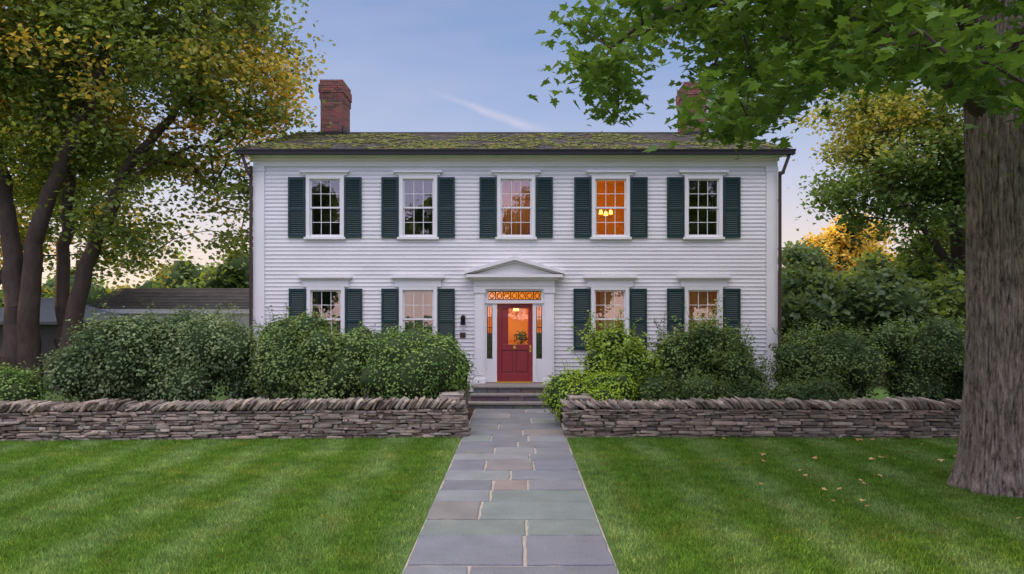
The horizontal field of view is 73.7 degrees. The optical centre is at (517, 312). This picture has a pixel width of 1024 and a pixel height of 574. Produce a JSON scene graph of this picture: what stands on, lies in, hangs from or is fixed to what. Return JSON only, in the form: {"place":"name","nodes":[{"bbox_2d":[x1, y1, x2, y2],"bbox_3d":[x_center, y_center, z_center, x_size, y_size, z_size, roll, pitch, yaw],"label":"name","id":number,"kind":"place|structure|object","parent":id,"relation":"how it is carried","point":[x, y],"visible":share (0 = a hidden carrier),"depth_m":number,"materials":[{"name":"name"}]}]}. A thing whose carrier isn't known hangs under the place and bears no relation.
{"place":"outdoors","nodes":[
{"label":"outdoors","id":0,"kind":"place"},
{"bbox_2d":[0,298,130,374],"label":"shed","id":1,"kind":"structure","parent":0,"point":[48,325],"depth_m":26.30,"materials":[{"name":"grey"}]},
{"bbox_2d":[88,288,248,332],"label":"garage","id":2,"kind":"structure","parent":0,"point":[162,299],"depth_m":31.23,"materials":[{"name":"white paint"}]},
{"bbox_2d":[40,362,909,573],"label":"ground","id":3,"kind":"structure","parent":0,"point":[881,395],"depth_m":19.07,"materials":[{"name":"green plant"}]},
{"bbox_2d":[0,45,201,289],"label":"deciduous tree","id":4,"kind":"object","parent":3,"relation":"on","point":[106,256],"visible":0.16,"depth_m":30.48,"materials":[{"name":"green plant"}]},
{"bbox_2d":[0,247,248,308],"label":"distant trees","id":5,"kind":"object","parent":3,"relation":"on","point":[231,274],"visible":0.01,"depth_m":44.68,"materials":[{"name":"green plant"}]},
{"bbox_2d":[0,0,335,389],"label":"deciduous tree","id":6,"kind":"object","parent":3,"relation":"on","point":[48,52],"visible":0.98,"depth_m":20.72,"materials":[{"name":"green plant"}]},
{"bbox_2d":[53,401,565,435],"bbox_3d":[0.000,2.396,15.900,32.000,0.001,5.400,0,0,0],"label":"garden bed","id":7,"kind":"object","parent":3,"relation":"on","point":[470,412],"depth_m":16.54,"materials":[{"name":"soil"}]},
{"bbox_2d":[0,359,49,401],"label":"shrub","id":8,"kind":"object","parent":7,"relation":"on","point":[18,384],"visible":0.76,"depth_m":14.59,"materials":[{"name":"green plant"}]},
{"bbox_2d":[36,302,264,401],"bbox_3d":[-8.339,1.097,15.902,5.144,2.734,2.884,0,0,0],"label":"shrub","id":9,"kind":"object","parent":7,"relation":"on","point":[167,359],"visible":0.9,"depth_m":15.14,"materials":[{"name":"green plant"}]},
{"bbox_2d":[0,407,453,438],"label":"stone wall","id":10,"kind":"structure","parent":7,"relation":"on","point":[227,420],"depth_m":12.93,"materials":[{"name":"grey stone"}]},
{"bbox_2d":[0,386,470,441],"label":"stones","id":11,"kind":"object","parent":7,"relation":"on","point":[47,414],"visible":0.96,"depth_m":12.88,"materials":[{"name":"grey stone"}]},
{"bbox_2d":[253,303,299,399],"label":"shrub","id":12,"kind":"object","parent":7,"relation":"on","point":[270,326],"visible":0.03,"depth_m":16.79,"materials":[{"name":"green plant"}]},
{"bbox_2d":[243,300,378,399],"bbox_3d":[-4.480,1.059,15.367,3.143,2.699,2.464,0,0,0],"label":"shrub","id":13,"kind":"object","parent":7,"relation":"on","point":[307,357],"visible":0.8,"depth_m":14.76,"materials":[{"name":"green plant"}]},
{"bbox_2d":[357,320,478,406],"bbox_3d":[-2.195,1.259,14.932,2.673,2.298,2.502,0,0,0],"label":"shrub","id":14,"kind":"object","parent":7,"relation":"on","point":[411,363],"visible":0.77,"depth_m":14.23,"materials":[{"name":"green plant"}]},
{"bbox_2d":[534,359,642,421],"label":"shrub","id":15,"kind":"object","parent":7,"relation":"on","point":[609,385],"visible":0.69,"depth_m":14.22,"materials":[{"name":"green plant"}]},
{"bbox_2d":[565,308,669,386],"bbox_3d":[2.323,1.149,15.701,2.610,2.520,2.161,0,0,-36],"label":"shrub","id":16,"kind":"object","parent":7,"relation":"on","point":[618,350],"visible":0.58,"depth_m":15.28,"materials":[{"name":"green plant"}]},
{"bbox_2d":[631,360,743,401],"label":"shrub","id":17,"kind":"object","parent":7,"relation":"on","point":[695,386],"visible":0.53,"depth_m":14.28,"materials":[{"name":"green plant"}]},
{"bbox_2d":[645,295,784,395],"bbox_3d":[4.444,1.002,15.800,3.036,2.815,2.486,0,0,0],"label":"shrub","id":18,"kind":"object","parent":7,"relation":"on","point":[713,350],"visible":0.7,"depth_m":15.36,"materials":[{"name":"green plant"}]},
{"bbox_2d":[560,392,961,438],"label":"stones","id":19,"kind":"object","parent":7,"relation":"on","point":[593,422],"visible":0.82,"depth_m":13.03,"materials":[{"name":"grey stone"}]},
{"bbox_2d":[575,407,960,436],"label":"stone wall","id":20,"kind":"structure","parent":7,"relation":"on","point":[580,408],"depth_m":13.10,"materials":[{"name":"grey stone"}]},
{"bbox_2d":[730,364,857,401],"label":"shrub","id":21,"kind":"object","parent":7,"relation":"on","point":[823,389],"visible":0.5,"depth_m":14.49,"materials":[{"name":"green plant"}]},
{"bbox_2d":[759,309,895,398],"bbox_3d":[7.311,1.159,16.203,2.879,2.502,2.568,0,0,0],"label":"shrub","id":22,"kind":"object","parent":7,"relation":"on","point":[852,358],"visible":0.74,"depth_m":15.56,"materials":[{"name":"green plant"}]},
{"bbox_2d":[867,301,965,401],"bbox_3d":[9.994,1.068,16.297,3.274,2.680,2.238,0,0,0],"label":"shrub","id":23,"kind":"object","parent":7,"relation":"on","point":[931,355],"visible":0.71,"depth_m":15.77,"materials":[{"name":"green plant"}]},
{"bbox_2d":[256,382,542,400],"bbox_3d":[-0.060,2.250,23.000,14.080,0.300,8.940,0,0,0],"label":"foundation","id":24,"kind":"object","parent":3,"relation":"on","point":[372,397],"depth_m":18.53,"materials":[{"name":"stone"}]},
{"bbox_2d":[264,167,765,385],"bbox_3d":[-0.060,-1.885,23.000,14.175,7.970,9.055,0,0,0],"label":"siding","id":25,"kind":"object","parent":24,"relation":"on","point":[373,263],"visible":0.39,"depth_m":18.48,"materials":[{"name":"white paint"}]},
{"bbox_2d":[460,315,465,324],"bbox_3d":[0.388,-1.732,19.485,4.334,4.135,1.426,0,0,-15],"label":"lantern and chandelier frames","id":26,"kind":"object","parent":25,"relation":"attached to","point":[462,317],"visible":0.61,"depth_m":18.36,"materials":[{"name":"black metal"}]},
{"bbox_2d":[513,210,612,310],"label":"chandelier shades","id":27,"kind":"object","parent":26,"relation":"hanging from","point":[600,212],"visible":0.83,"depth_m":19.32,"materials":[{"name":"white glass"}]},
{"bbox_2d":[460,333,465,337],"bbox_3d":[-1.485,0.610,18.463,0.150,0.140,0.026,0,0,0],"label":"house plaque","id":28,"kind":"object","parent":25,"relation":"attached to","point":[462,335],"visible":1,"depth_m":18.45,"materials":[{"name":"black metal"}]},
{"bbox_2d":[245,132,785,169],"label":"roof shingles","id":29,"kind":"object","parent":25,"relation":"on","point":[441,136],"visible":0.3,"depth_m":21.00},
{"bbox_2d":[318,79,351,131],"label":"chimney bricks","id":30,"kind":"object","parent":29,"relation":"on","point":[325,85],"visible":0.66,"depth_m":22.50,"materials":[{"name":"red brick"}]},
{"bbox_2d":[320,82,349,130],"bbox_3d":[-6.140,-6.550,23.025,0.740,2.100,1.070,0,0,0],"label":"chimney mortar","id":31,"kind":"object","parent":30,"relation":"attached to","point":[332,110],"visible":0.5,"depth_m":22.51,"materials":[{"name":"grey concrete"}]},
{"bbox_2d":[319,126,708,134],"bbox_3d":[-0.125,-5.925,23.020,12.830,0.450,1.160,0,0,0],"label":"chimney flashing","id":32,"kind":"object","parent":29,"relation":"on","point":[344,131],"visible":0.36,"depth_m":22.44,"materials":[{"name":"grey metal"}]},
{"bbox_2d":[247,133,783,148],"bbox_3d":[-0.056,-5.176,20.529,14.842,1.721,4.862,0,0,0],"label":"roof moss","id":33,"kind":"object","parent":29,"relation":"on","point":[445,144],"visible":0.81,"depth_m":20.03,"materials":[{"name":"green plant"}]},
{"bbox_2d":[676,82,707,132],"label":"chimney bricks","id":34,"kind":"object","parent":29,"relation":"on","point":[689,93],"visible":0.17,"depth_m":22.50,"materials":[{"name":"red brick"}]},
{"bbox_2d":[244,155,786,391],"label":"trim","id":35,"kind":"structure","parent":24,"relation":"on","point":[514,273],"depth_m":18.44,"materials":[{"name":"white paint"}]},
{"bbox_2d":[288,177,740,349],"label":"shutters","id":36,"kind":"object","parent":35,"relation":"attached to","point":[488,227],"visible":0.82,"depth_m":18.44,"materials":[{"name":"green paint"}]},
{"bbox_2d":[314,181,714,335],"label":"dark rooms","id":37,"kind":"object","parent":35,"relation":"attached to","point":[414,193],"visible":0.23,"depth_m":20.70,"materials":[{"name":"paint"}]},
{"bbox_2d":[312,181,716,337],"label":"curtains","id":38,"kind":"object","parent":35,"relation":"attached to","point":[407,304],"visible":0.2,"depth_m":18.67,"materials":[{"name":"white fabric"}]},
{"bbox_2d":[489,292,539,298],"bbox_3d":[-0.085,-0.460,18.530,1.470,0.320,0.001,0,0,0],"label":"transom backing","id":39,"kind":"object","parent":35,"relation":"attached to","point":[514,295],"visible":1,"depth_m":18.53,"materials":[{"name":"orange glass"}]},
{"bbox_2d":[488,333,540,358],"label":"sidelight blinds","id":40,"kind":"object","parent":35,"relation":"attached to","point":[490,345],"visible":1,"depth_m":18.54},
{"bbox_2d":[310,179,718,334],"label":"window sashes","id":41,"kind":"object","parent":35,"relation":"in","point":[511,222],"depth_m":18.52,"materials":[{"name":"white wood"}]},
{"bbox_2d":[234,133,795,154],"bbox_3d":[-0.060,-5.115,22.945,14.860,1.870,9.790,0,0,0],"label":"gutter","id":42,"kind":"object","parent":35,"relation":"on","point":[244,151],"visible":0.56,"depth_m":18.07,"materials":[{"name":"metal"}]},
{"bbox_2d":[497,304,532,380],"bbox_3d":[-0.075,0.807,18.505,0.960,2.105,0.050,0,0,0],"label":"door","id":43,"kind":"structure","parent":35,"relation":"attached to","point":[516,364],"depth_m":18.48,"materials":[{"name":"red wood"}]},
{"bbox_2d":[497,345,532,382],"bbox_3d":[-0.075,1.387,18.460,0.980,1.015,0.160,0,0,0],"label":"door hardware","id":44,"kind":"object","parent":43,"relation":"attached to","point":[514,347],"depth_m":18.43,"materials":[{"name":"gold metal"}]},
{"bbox_2d":[241,155,790,384],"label":"downspouts","id":45,"kind":"object","parent":35,"relation":"attached to","point":[249,171],"visible":0.91,"depth_m":18.36,"materials":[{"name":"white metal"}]},
{"bbox_2d":[488,181,623,343],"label":"lit rooms","id":46,"kind":"object","parent":35,"relation":"attached to","point":[518,320],"visible":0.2,"depth_m":20.70,"materials":[{"name":"paint"}]},
{"bbox_2d":[512,330,527,343],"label":"hall plant","id":47,"kind":"object","parent":46,"relation":"in","point":[521,337],"visible":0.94,"depth_m":18.92,"materials":[{"name":"green plant"}]},
{"bbox_2d":[502,181,716,332],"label":"warm curtains","id":48,"kind":"object","parent":35,"relation":"attached to","point":[523,193],"visible":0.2,"depth_m":18.67,"materials":[{"name":"beige fabric"}]},
{"bbox_3d":[-0.090,-1.165,18.531,10.996,4.830,0.062,0,0,0],"label":"window","id":49,"kind":"object","parent":35,"relation":"attached to","visible":0},
{"bbox_2d":[487,291,541,358],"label":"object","id":50,"kind":"object","parent":49,"relation":"attached to","point":[517,299],"visible":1,"depth_m":18.48,"materials":[{"name":"orange glass"}]},
{"bbox_2d":[528,0,1023,498],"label":"maple tree","id":51,"kind":"object","parent":3,"relation":"on","point":[971,63],"visible":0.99,"depth_m":8.28,"materials":[{"name":"green plant"}]},
{"bbox_2d":[782,208,965,385],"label":"distant trees","id":52,"kind":"object","parent":3,"relation":"on","point":[843,276],"visible":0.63,"depth_m":23.04,"materials":[{"name":"green plant"}]},
{"bbox_2d":[789,24,965,288],"bbox_3d":[15.597,-4.582,24.900,12.422,14.070,10.131,0,0,0],"label":"deciduous tree","id":53,"kind":"object","parent":3,"relation":"on","point":[929,182],"visible":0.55,"depth_m":24.18,"materials":[{"name":"green plant"}]},
{"bbox_2d":[0,0,963,289],"label":"sky","id":54,"kind":"structure","parent":0,"point":[406,65],"materials":[{"name":"blue"}]},
{"bbox_2d":[467,383,550,409],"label":"entrance steps","id":55,"kind":"structure","parent":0,"point":[504,395],"depth_m":17.22,"materials":[{"name":"stone"}]},
{"bbox_2d":[402,409,618,573],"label":"flagstone path","id":56,"kind":"structure","parent":0,"point":[512,496],"depth_m":8.21,"materials":[{"name":"grey stone"}]},
{"bbox_2d":[0,435,1023,573],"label":"lawn","id":57,"kind":"structure","parent":0,"point":[662,505],"depth_m":8.39,"materials":[{"name":"green plant"}]},
{"bbox_2d":[721,438,1020,518],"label":"fallen leaves","id":58,"kind":"object","parent":57,"relation":"on","point":[871,458],"visible":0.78,"depth_m":10.87,"materials":[{"name":"orange plant"}]}
]}

